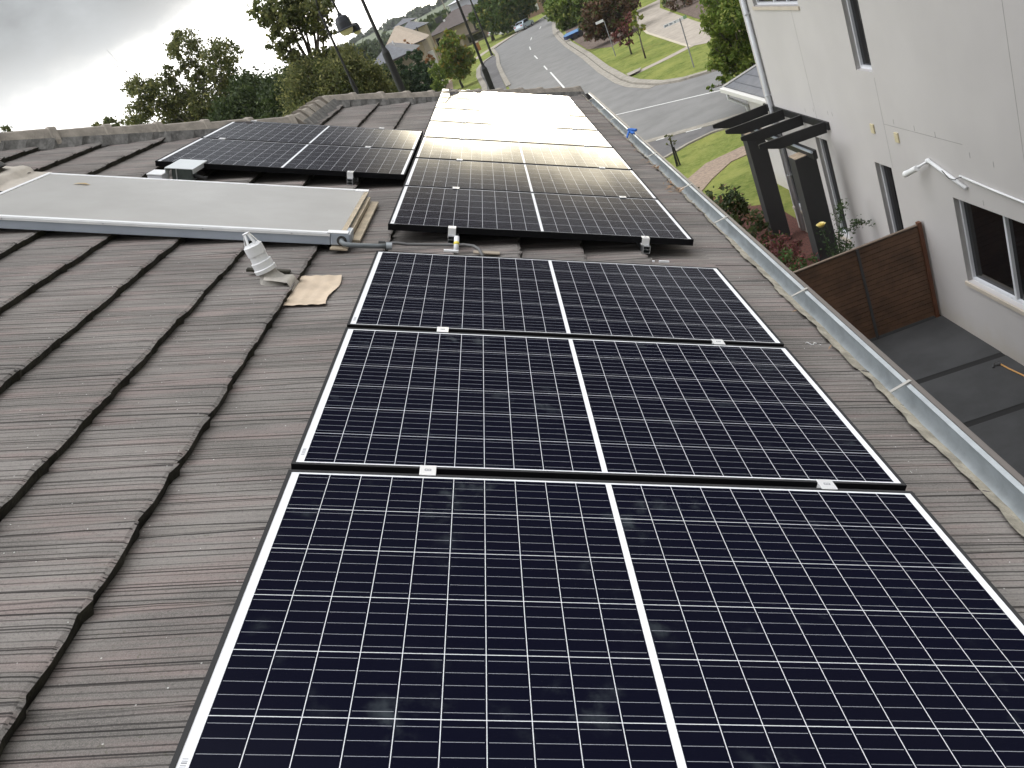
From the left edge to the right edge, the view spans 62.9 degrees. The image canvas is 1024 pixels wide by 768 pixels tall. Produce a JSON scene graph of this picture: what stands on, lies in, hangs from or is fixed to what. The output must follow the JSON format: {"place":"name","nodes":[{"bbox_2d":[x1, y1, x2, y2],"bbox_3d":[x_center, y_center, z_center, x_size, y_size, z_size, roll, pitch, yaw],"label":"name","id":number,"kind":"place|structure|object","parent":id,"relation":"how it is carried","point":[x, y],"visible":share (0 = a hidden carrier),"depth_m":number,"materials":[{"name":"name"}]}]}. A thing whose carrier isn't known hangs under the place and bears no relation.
{"place":"outdoors","nodes":[
{"label":"outdoors","id":0,"kind":"place"},
{"bbox_2d":[0,0,436,131],"label":"sky","id":1,"kind":"structure","parent":0,"point":[57,70],"materials":[{"name":"white"}]},
{"bbox_2d":[281,0,454,73],"bbox_3d":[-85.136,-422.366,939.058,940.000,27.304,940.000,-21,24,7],"label":"hills","id":2,"kind":"structure","parent":0,"point":[372,36],"depth_m":723.18,"materials":[{"name":"plant"}]},
{"bbox_2d":[205,0,446,106],"bbox_3d":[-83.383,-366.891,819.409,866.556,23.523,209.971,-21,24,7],"label":"hilltop wood","id":3,"kind":"object","parent":2,"relation":"on","point":[415,12],"visible":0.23,"depth_m":749.25,"materials":[{"name":"plant"}]},
{"bbox_2d":[374,41,423,84],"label":"grey roof house","id":4,"kind":"structure","parent":0,"point":[397,51],"depth_m":76.46,"materials":[{"name":"beige brick"}]},
{"bbox_2d":[391,17,417,29],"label":"house","id":5,"kind":"structure","parent":0,"point":[403,22],"depth_m":185.13,"materials":[{"name":"grey tile"}]},
{"bbox_2d":[404,21,440,61],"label":"slate roof house","id":6,"kind":"structure","parent":0,"point":[422,27],"depth_m":154.26,"materials":[{"name":"beige brick"}]},
{"bbox_2d":[431,4,488,56],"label":"brick house","id":7,"kind":"structure","parent":0,"point":[453,20],"depth_m":166.16,"materials":[{"name":"brown tile"}]},
{"bbox_2d":[467,31,483,42],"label":"window","id":8,"kind":"structure","parent":7,"relation":"in","point":[479,35],"depth_m":166.21,"materials":[{"name":"glass"}]},
{"bbox_2d":[446,0,477,10],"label":"white house","id":9,"kind":"structure","parent":0,"point":[453,5],"depth_m":174.53,"materials":[{"name":"paint"}]},
{"bbox_2d":[528,0,544,18],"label":"red brick house","id":10,"kind":"structure","parent":0,"point":[540,9],"depth_m":164.61,"materials":[{"name":"brown brick"}]},
{"bbox_2d":[437,0,795,217],"bbox_3d":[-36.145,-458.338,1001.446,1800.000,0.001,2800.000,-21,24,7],"label":"ground","id":11,"kind":"structure","parent":0,"point":[694,157],"depth_m":48.03,"materials":[{"name":"green plant"}]},
{"bbox_2d":[91,116,131,126],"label":"tree","id":12,"kind":"object","parent":11,"relation":"on","point":[108,120],"visible":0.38,"depth_m":53.58,"materials":[{"name":"green plant"}]},
{"bbox_2d":[119,26,245,124],"bbox_3d":[-13.979,-11.090,40.858,6.970,11.825,3.822,-21,24,7],"label":"tree","id":13,"kind":"object","parent":11,"relation":"on","point":[173,109],"visible":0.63,"depth_m":38.69,"materials":[{"name":"green plant"}]},
{"bbox_2d":[198,63,277,121],"bbox_3d":[-10.710,-10.136,38.995,4.445,9.276,3.344,-14,26,22],"label":"tree","id":14,"kind":"object","parent":11,"relation":"on","point":[240,104],"visible":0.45,"depth_m":36.99,"materials":[{"name":"green plant"}]},
{"bbox_2d":[253,49,308,118],"bbox_3d":[-8.107,-9.835,36.535,4.061,8.789,3.218,-21,24,7],"label":"tree","id":15,"kind":"object","parent":11,"relation":"on","point":[268,98],"visible":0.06,"depth_m":34.71,"materials":[{"name":"green plant"}]},
{"bbox_2d":[245,0,337,78],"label":"tree","id":16,"kind":"object","parent":11,"relation":"on","point":[288,14],"visible":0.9,"depth_m":32.43,"materials":[{"name":"green plant"}]},
{"bbox_2d":[273,36,398,116],"bbox_3d":[-6.120,-9.448,33.970,4.635,8.706,4.294,-34,26,-21],"label":"tree","id":17,"kind":"object","parent":11,"relation":"on","point":[329,76],"visible":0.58,"depth_m":32.16,"materials":[{"name":"green plant"}]},
{"bbox_2d":[316,0,362,93],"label":"street lamp","id":18,"kind":"object","parent":11,"relation":"on","point":[345,26],"visible":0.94,"depth_m":27.29,"materials":[{"name":"metal"}]},
{"bbox_2d":[271,8,450,83],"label":"distant wood","id":19,"kind":"object","parent":11,"relation":"on","point":[372,48],"visible":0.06,"depth_m":240.39,"materials":[{"name":"green plant"}]},
{"bbox_2d":[361,0,405,91],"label":"street lamp","id":20,"kind":"object","parent":11,"relation":"on","point":[393,70],"visible":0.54,"depth_m":22.17,"materials":[{"name":"metal"}]},
{"bbox_2d":[368,62,412,92],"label":"tree","id":21,"kind":"object","parent":11,"relation":"on","point":[406,85],"visible":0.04,"depth_m":72.58,"materials":[{"name":"green plant"}]},
{"bbox_2d":[394,57,424,92],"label":"tree","id":22,"kind":"object","parent":11,"relation":"on","point":[405,72],"visible":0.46,"depth_m":73.45,"materials":[{"name":"green plant"}]},
{"bbox_2d":[386,25,443,83],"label":"tan roof house","id":23,"kind":"structure","parent":11,"relation":"on","point":[399,34],"depth_m":93.94,"materials":[{"name":"beige brick"}]},
{"bbox_2d":[404,49,448,91],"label":"tree","id":24,"kind":"object","parent":11,"relation":"on","point":[418,67],"visible":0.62,"depth_m":73.19,"materials":[{"name":"green plant"}]},
{"bbox_2d":[427,59,448,91],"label":"tree","id":25,"kind":"object","parent":11,"relation":"on","point":[437,77],"visible":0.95,"depth_m":71.93,"materials":[{"name":"green plant"}]},
{"bbox_2d":[434,28,476,87],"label":"tree","id":26,"kind":"object","parent":11,"relation":"on","point":[458,61],"visible":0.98,"depth_m":88.00,"materials":[{"name":"green plant"}]},
{"bbox_2d":[456,0,494,89],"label":"street lamp","id":27,"kind":"object","parent":11,"relation":"on","point":[487,77],"visible":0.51,"depth_m":34.41,"materials":[{"name":"metal"}]},
{"bbox_2d":[470,0,492,55],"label":"street lamp","id":28,"kind":"object","parent":11,"relation":"on","point":[487,43],"visible":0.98,"depth_m":113.13,"materials":[{"name":"metal"}]},
{"bbox_2d":[476,55,493,89],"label":"kerb bay","id":29,"kind":"object","parent":11,"relation":"on","point":[481,81],"visible":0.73,"depth_m":92.57,"materials":[{"name":"concrete"}]},
{"bbox_2d":[481,56,505,89],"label":"parking bay","id":30,"kind":"object","parent":11,"relation":"on","point":[493,71],"visible":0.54,"depth_m":90.21,"materials":[{"name":"asphalt"}]},
{"bbox_2d":[467,0,537,40],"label":"tree","id":31,"kind":"object","parent":11,"relation":"on","point":[499,16],"visible":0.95,"depth_m":140.71,"materials":[{"name":"green plant"}]},
{"bbox_2d":[0,86,1023,767],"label":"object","id":32,"kind":"structure","parent":11,"relation":"on","point":[158,396],"depth_m":2.66,"materials":[{"name":"tile"}]},
{"bbox_2d":[0,165,51,190],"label":"flashing","id":33,"kind":"object","parent":32,"relation":"on","point":[11,177],"visible":0.75,"depth_m":5.36,"materials":[{"name":"metal"}]},
{"bbox_2d":[146,169,169,178],"bbox_3d":[-2.316,-1.359,5.486,0.101,0.062,0.146,2,25,-3],"label":"junction box","id":34,"kind":"object","parent":32,"relation":"attached to","point":[159,174],"visible":0.78,"depth_m":5.44,"materials":[{"name":"white plastic"}]},
{"bbox_2d":[164,159,207,179],"bbox_3d":[-2.160,-1.433,5.634,0.236,0.092,0.320,2,25,-3],"label":"isolator box","id":35,"kind":"object","parent":32,"relation":"attached to","point":[184,169],"visible":0.89,"depth_m":5.54,"materials":[{"name":"white plastic"}]},
{"bbox_2d":[0,172,391,250],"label":"hot water collector","id":36,"kind":"object","parent":32,"relation":"on","point":[49,201],"visible":1,"depth_m":4.60,"materials":[{"name":"white plastic"}]},
{"bbox_2d":[242,232,285,285],"bbox_3d":[-1.141,-0.564,3.793,0.163,0.269,0.163,-21,24,7],"label":"vent pipe","id":37,"kind":"object","parent":32,"relation":"on","point":[263,263],"visible":0.94,"depth_m":3.76,"materials":[{"name":"white plastic"}]},
{"bbox_2d":[246,267,290,273],"bbox_3d":[-1.146,-0.533,3.939,0.200,0.012,0.030,2,25,-3],"label":"mortar patch","id":38,"kind":"object","parent":32,"relation":"attached to","point":[283,271],"visible":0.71,"depth_m":3.93,"materials":[{"name":"concrete"}]},
{"bbox_2d":[263,274,341,305],"bbox_3d":[-0.954,-0.443,3.775,0.331,0.055,0.427,2,25,-3],"label":"vent flashing","id":39,"kind":"object","parent":32,"relation":"on","point":[314,289],"visible":0.99,"depth_m":3.79,"materials":[{"name":"metal"}]},
{"bbox_2d":[347,177,358,184],"bbox_3d":[-1.137,-1.814,6.679,0.056,0.069,2.115,2,25,-3],"label":"mounting rail","id":40,"kind":"object","parent":32,"relation":"attached to","point":[350,181],"visible":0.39,"depth_m":5.75,"materials":[{"name":"metal"}]},
{"bbox_2d":[155,138,414,179],"bbox_3d":[-1.597,-1.672,6.180,1.684,0.035,1.002,2,25,-3],"label":"solar panel","id":41,"kind":"object","parent":40,"relation":"attached to","point":[290,158],"visible":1,"depth_m":6.06,"materials":[{"name":"black glass"}]},
{"bbox_2d":[201,121,422,152],"bbox_3d":[-1.632,-2.105,7.109,1.684,0.035,1.002,2,25,-3],"label":"solar panel","id":42,"kind":"object","parent":40,"relation":"attached to","point":[324,135],"visible":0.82,"depth_m":7.05,"materials":[{"name":"black glass"}]},
{"bbox_2d":[378,241,483,255],"bbox_3d":[-0.425,-0.727,4.432,0.559,0.039,0.170,2,25,-3],"label":"conduit","id":43,"kind":"object","parent":32,"relation":"on","point":[435,244],"visible":0.84,"depth_m":4.46,"materials":[{"name":"plastic"}]},
{"bbox_2d":[444,236,458,252],"bbox_3d":[-0.320,-0.745,4.446,0.080,0.076,0.090,2,25,-3],"label":"white tube","id":44,"kind":"object","parent":32,"relation":"on","point":[456,243],"visible":1,"depth_m":4.43,"materials":[{"name":"plastic"}]},
{"bbox_2d":[448,234,458,242],"bbox_3d":[-0.446,-2.291,7.809,0.056,0.069,7.215,2,25,-3],"label":"mounting rail","id":45,"kind":"object","parent":32,"relation":"attached to","point":[450,238],"visible":0.1,"depth_m":4.56,"materials":[{"name":"metal"}]},
{"bbox_2d":[448,226,455,235],"bbox_3d":[-0.325,-0.834,4.552,0.042,0.041,0.048,2,25,-3],"label":"end clamp","id":46,"kind":"object","parent":45,"relation":"attached to","point":[451,230],"visible":1,"depth_m":4.53,"materials":[{"name":"silver metal"}]},
{"bbox_2d":[473,250,499,254],"bbox_3d":[-0.135,-0.698,4.444,0.140,0.006,0.042,2,25,-3],"label":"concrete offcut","id":47,"kind":"object","parent":32,"relation":"on","point":[487,252],"visible":1,"depth_m":4.43,"materials":[{"name":"concrete"}]},
{"bbox_2d":[637,243,650,253],"bbox_3d":[0.622,-2.247,7.870,0.056,0.069,7.215,2,25,-3],"label":"mounting rail","id":48,"kind":"object","parent":32,"relation":"attached to","point":[644,249],"visible":0.2,"depth_m":4.62,"materials":[{"name":"metal"}]},
{"bbox_2d":[439,88,576,105],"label":"solar panel","id":49,"kind":"object","parent":48,"relation":"on","point":[523,97],"visible":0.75,"depth_m":10.59,"materials":[{"name":"white glass"}]},
{"bbox_2d":[435,97,586,116],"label":"solar panel","id":50,"kind":"object","parent":48,"relation":"attached to","point":[508,106],"visible":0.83,"depth_m":9.67,"materials":[{"name":"white glass"}]},
{"bbox_2d":[429,108,598,130],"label":"solar panel","id":51,"kind":"object","parent":48,"relation":"attached to","point":[510,118],"visible":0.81,"depth_m":8.73,"materials":[{"name":"white glass"}]},
{"bbox_2d":[423,121,612,147],"bbox_3d":[0.042,-2.330,7.839,1.684,0.035,1.002,2,25,-3],"label":"solar panel","id":52,"kind":"object","parent":48,"relation":"attached to","point":[510,133],"visible":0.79,"depth_m":7.79,"materials":[{"name":"white glass"}]},
{"bbox_2d":[415,137,632,169],"bbox_3d":[0.078,-1.895,6.905,1.684,0.035,1.002,2,25,-3],"label":"solar panel","id":53,"kind":"object","parent":48,"relation":"attached to","point":[515,152],"visible":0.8,"depth_m":6.85,"materials":[{"name":"white glass"}]},
{"bbox_2d":[404,158,657,198],"bbox_3d":[0.114,-1.459,5.971,1.684,0.035,1.002,2,25,-3],"label":"solar panel","id":54,"kind":"object","parent":48,"relation":"on","point":[462,174],"visible":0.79,"depth_m":5.91,"materials":[{"name":"black glass"}]},
{"bbox_2d":[388,185,693,245],"bbox_3d":[0.149,-1.030,5.050,1.684,0.035,1.002,2,25,-3],"label":"solar panel","id":55,"kind":"object","parent":48,"relation":"on","point":[516,214],"visible":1,"depth_m":4.92,"materials":[{"name":"black glass"}]},
{"bbox_2d":[582,92,1023,536],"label":"rain gutter","id":56,"kind":"object","parent":32,"relation":"attached to","point":[978,462],"visible":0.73,"depth_m":3.39,"materials":[{"name":"metal"}]},
{"bbox_2d":[591,102,831,349],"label":"leaf litter","id":57,"kind":"object","parent":56,"relation":"on","point":[669,186],"visible":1,"depth_m":6.29,"materials":[{"name":"plant"}]},
{"bbox_3d":[-0.239,0.106,2.666,0.056,0.069,3.330,2,25,-3],"label":"rail","id":58,"kind":"object","parent":32,"relation":"attached to","visible":0},
{"bbox_2d":[419,465,436,475],"bbox_3d":[-0.225,0.244,2.233,0.044,0.035,0.048,2,25,-3],"label":"clamp","id":59,"kind":"object","parent":58,"relation":"attached to","point":[429,470],"visible":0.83,"depth_m":2.22,"materials":[{"name":"silver metal"}]},
{"bbox_2d":[347,251,783,346],"bbox_3d":[0.199,-0.385,3.665,1.684,0.035,1.002,2,25,-3],"label":"solar panel","id":60,"kind":"object","parent":58,"relation":"on","point":[520,296],"visible":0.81,"depth_m":3.56,"materials":[{"name":"black glass"}]},
{"bbox_2d":[169,469,1023,767],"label":"solar panel","id":61,"kind":"object","parent":58,"relation":"on","point":[409,621],"visible":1,"depth_m":1.70,"materials":[{"name":"black glass"}]},
{"bbox_2d":[291,327,906,490],"bbox_3d":[0.235,0.050,2.730,1.684,0.035,1.002,2,25,-3],"label":"solar panel","id":62,"kind":"object","parent":58,"relation":"on","point":[446,403],"visible":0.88,"depth_m":2.60,"materials":[{"name":"black glass"}]},
{"bbox_3d":[0.834,0.151,2.728,0.056,0.069,3.330,2,25,-3],"label":"rail","id":63,"kind":"object","parent":32,"relation":"attached to","visible":0},
{"bbox_2d":[816,479,837,489],"bbox_3d":[0.860,0.288,2.296,0.044,0.035,0.048,2,25,-3],"label":"clamp","id":64,"kind":"object","parent":63,"relation":"attached to","point":[825,484],"visible":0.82,"depth_m":2.29,"materials":[{"name":"silver metal"}]},
{"bbox_2d":[542,0,593,30],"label":"tree","id":65,"kind":"object","parent":11,"relation":"on","point":[563,14],"visible":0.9,"depth_m":101.55,"materials":[{"name":"green plant"}]},
{"bbox_2d":[565,25,638,48],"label":"mulch verge","id":66,"kind":"structure","parent":11,"relation":"on","point":[600,43],"depth_m":76.10,"materials":[{"name":"soil"}]},
{"bbox_2d":[563,28,582,39],"bbox_3d":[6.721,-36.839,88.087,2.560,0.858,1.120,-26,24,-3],"label":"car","id":67,"kind":"object","parent":66,"relation":"on","point":[574,34],"visible":0.84,"depth_m":87.64,"materials":[{"name":"metal"}]},
{"bbox_2d":[573,2,613,37],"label":"tree","id":68,"kind":"object","parent":66,"relation":"on","point":[578,18],"visible":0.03,"depth_m":80.96,"materials":[{"name":"green plant"}]},
{"bbox_2d":[578,0,641,41],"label":"tree","id":69,"kind":"object","parent":11,"relation":"on","point":[613,18],"visible":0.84,"depth_m":71.07,"materials":[{"name":"red plant"}]},
{"bbox_2d":[610,12,633,53],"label":"tree","id":70,"kind":"object","parent":11,"relation":"on","point":[625,28],"visible":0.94,"depth_m":59.38,"materials":[{"name":"red plant"}]},
{"bbox_2d":[554,23,717,84],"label":"kerb","id":71,"kind":"structure","parent":11,"relation":"on","point":[609,69],"depth_m":51.74,"materials":[{"name":"concrete"}]},
{"bbox_2d":[628,9,645,57],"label":"tree","id":72,"kind":"object","parent":11,"relation":"on","point":[635,22],"visible":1,"depth_m":54.95,"materials":[{"name":"green plant"}]},
{"bbox_2d":[633,45,694,73],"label":"footpath","id":73,"kind":"structure","parent":11,"relation":"on","point":[663,59],"depth_m":52.10,"materials":[{"name":"concrete"}]},
{"bbox_2d":[664,134,680,166],"bbox_3d":[5.678,-8.245,29.460,0.373,1.221,0.243,-28,24,-9],"label":"staked sapling","id":74,"kind":"object","parent":11,"relation":"on","point":[675,155],"visible":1,"depth_m":29.46,"materials":[{"name":"green plant"}]},
{"bbox_2d":[663,15,693,67],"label":"street sign","id":75,"kind":"object","parent":11,"relation":"on","point":[675,21],"visible":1,"depth_m":44.66,"materials":[{"name":"metal"}]},
{"bbox_2d":[648,125,719,156],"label":"parking lane","id":76,"kind":"structure","parent":11,"relation":"on","point":[661,147],"depth_m":32.82,"materials":[{"name":"asphalt"}]},
{"bbox_2d":[645,112,743,142],"bbox_3d":[10.914,-10.559,30.835,66.534,0.012,4.018,-9,28,31],"label":"spoon drain","id":77,"kind":"object","parent":76,"relation":"on","point":[686,130],"visible":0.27,"depth_m":33.72,"materials":[{"name":"concrete"}]},
{"bbox_2d":[664,128,728,158],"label":"kerb","id":78,"kind":"structure","parent":11,"relation":"on","point":[691,142],"depth_m":31.67,"materials":[{"name":"concrete"}]},
{"bbox_2d":[696,0,755,91],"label":"tree","id":79,"kind":"object","parent":11,"relation":"on","point":[723,21],"visible":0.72,"depth_m":31.46,"materials":[{"name":"green plant"}]},
{"bbox_2d":[793,221,939,338],"bbox_3d":[5.105,-1.163,14.582,4.385,1.830,0.100,-21,24,7],"label":"timber fence","id":80,"kind":"object","parent":11,"relation":"on","point":[876,288],"visible":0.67,"depth_m":14.34,"materials":[{"name":"wood"}]},
{"bbox_2d":[720,0,1023,365],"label":"neighbour house","id":81,"kind":"structure","parent":11,"relation":"on","point":[890,91],"depth_m":13.08,"materials":[{"name":"white paint"}]},
{"bbox_2d":[752,0,799,9],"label":"window","id":82,"kind":"structure","parent":81,"relation":"in","point":[755,2],"depth_m":16.56,"materials":[{"name":"white glass"}]},
{"bbox_2d":[779,133,802,213],"bbox_3d":[6.497,-5.077,19.602,0.160,2.200,0.590,-22,24,5],"label":"window","id":83,"kind":"structure","parent":81,"relation":"in","point":[781,133],"depth_m":19.89,"materials":[{"name":"glass"}]},
{"bbox_2d":[815,137,851,242],"bbox_3d":[6.688,-4.027,17.313,0.160,2.250,0.680,-22,24,5],"label":"window","id":84,"kind":"structure","parent":81,"relation":"in","point":[822,145],"depth_m":17.45,"materials":[{"name":"grey glass"}]},
{"bbox_2d":[841,0,871,69],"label":"window","id":85,"kind":"structure","parent":81,"relation":"in","point":[851,9],"depth_m":13.77,"materials":[{"name":"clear glass"}]},
{"bbox_2d":[875,162,903,233],"bbox_3d":[6.905,-2.945,14.971,0.129,2.130,0.620,-22,24,5],"label":"window","id":86,"kind":"structure","parent":81,"relation":"in","point":[884,173],"depth_m":15.01,"materials":[{"name":"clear glass"}]},
{"bbox_2d":[902,158,929,176],"bbox_3d":[6.320,-3.367,13.104,0.158,0.310,0.530,-31,25,-14],"label":"security camera","id":87,"kind":"object","parent":81,"relation":"attached to","point":[910,171],"visible":0.99,"depth_m":13.08,"materials":[{"name":"white plastic"}]},
{"bbox_2d":[926,159,1023,203],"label":"cable conduit","id":88,"kind":"object","parent":81,"relation":"attached to","point":[948,175],"visible":1,"depth_m":12.11,"materials":[{"name":"white plastic"}]},
{"bbox_2d":[953,198,1023,315],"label":"window","id":89,"kind":"structure","parent":81,"relation":"in","point":[992,243],"depth_m":12.36,"materials":[{"name":"clear glass"}]},
{"bbox_2d":[495,16,747,139],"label":"road","id":90,"kind":"structure","parent":0,"point":[522,66],"depth_m":46.66,"materials":[{"name":"asphalt"}]},
{"bbox_2d":[491,15,545,86],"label":"kerb","id":91,"kind":"structure","parent":90,"relation":"on","point":[504,77],"depth_m":98.66,"materials":[{"name":"concrete"}]},
{"bbox_2d":[514,18,533,32],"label":"parked car","id":92,"kind":"object","parent":90,"relation":"on","point":[522,24],"visible":1,"depth_m":138.17,"materials":[{"name":"silver metal"}]},
{"bbox_2d":[552,22,655,88],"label":"gutter","id":93,"kind":"object","parent":90,"relation":"on","point":[599,70],"visible":0.83,"depth_m":59.91,"materials":[{"name":"concrete"}]},
{"bbox_2d":[635,0,710,45],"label":"driveway","id":94,"kind":"structure","parent":0,"point":[655,19],"depth_m":65.11,"materials":[{"name":"concrete"}]},
{"bbox_2d":[631,19,690,46],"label":"driveway edge","id":95,"kind":"object","parent":94,"relation":"on","point":[664,38],"visible":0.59,"depth_m":60.22,"materials":[{"name":"concrete"}]},
{"bbox_2d":[663,0,739,31],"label":"mulch slope","id":96,"kind":"structure","parent":0,"point":[692,10],"depth_m":70.29,"materials":[{"name":"soil"}]},
{"bbox_2d":[664,0,692,10],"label":"shrub","id":97,"kind":"object","parent":96,"relation":"on","point":[672,3],"visible":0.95,"depth_m":73.18,"materials":[{"name":"green plant"}]},
{"bbox_2d":[688,146,746,190],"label":"brick path","id":98,"kind":"structure","parent":0,"point":[703,176],"depth_m":27.68,"materials":[{"name":"brick"}]},
{"bbox_2d":[727,205,813,271],"bbox_3d":[5.364,-2.624,19.585,4.700,0.001,10.100,-21,24,7],"label":"garden bed","id":99,"kind":"object","parent":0,"point":[797,234],"depth_m":20.34,"materials":[{"name":"red plant"}]},
{"bbox_2d":[698,183,779,250],"bbox_3d":[5.475,-4.025,20.809,1.494,1.517,4.466,-21,24,7],"label":"shrub","id":100,"kind":"object","parent":99,"relation":"on","point":[739,205],"visible":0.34,"depth_m":20.71,"materials":[{"name":"green plant"}]},
{"bbox_2d":[741,128,791,244],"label":"pergola column","id":101,"kind":"structure","parent":99,"relation":"on","point":[765,181],"depth_m":19.56,"materials":[{"name":"wood"}]},
{"bbox_2d":[712,103,830,159],"bbox_3d":[5.480,-5.249,17.597,1.278,0.400,4.247,-22,24,5],"label":"pergola","id":102,"kind":"object","parent":101,"relation":"on","point":[743,123],"visible":1,"depth_m":17.49,"materials":[{"name":"black paint"}]},
{"bbox_2d":[758,230,806,268],"bbox_3d":[5.793,-2.685,18.190,1.200,1.162,1.918,-14,26,22],"label":"shrub","id":103,"kind":"object","parent":99,"relation":"on","point":[794,246],"visible":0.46,"depth_m":18.18,"materials":[{"name":"red plant"}]},
{"bbox_2d":[778,247,818,270],"bbox_3d":[5.871,-2.052,16.741,1.186,1.212,1.976,-21,24,7],"label":"shrub","id":104,"kind":"object","parent":99,"relation":"on","point":[786,256],"visible":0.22,"depth_m":16.98,"materials":[{"name":"green plant"}]},
{"bbox_2d":[788,152,839,262],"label":"pergola column","id":105,"kind":"structure","parent":99,"relation":"on","point":[809,187],"depth_m":16.50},
{"bbox_2d":[816,198,874,255],"bbox_3d":[6.507,-2.594,16.048,1.066,1.980,0.529,-21,24,7],"label":"rose bush","id":106,"kind":"object","parent":99,"relation":"on","point":[839,241],"visible":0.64,"depth_m":15.94,"materials":[{"name":"green plant"}]},
{"bbox_2d":[869,315,1023,476],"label":"paving","id":107,"kind":"structure","parent":0,"point":[931,347],"depth_m":12.79,"materials":[{"name":"grey concrete"}]},
{"bbox_2d":[992,361,1023,376],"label":"long-handled garden tool","id":108,"kind":"object","parent":107,"relation":"on","point":[997,363],"visible":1,"depth_m":12.73,"materials":[{"name":"wood"}]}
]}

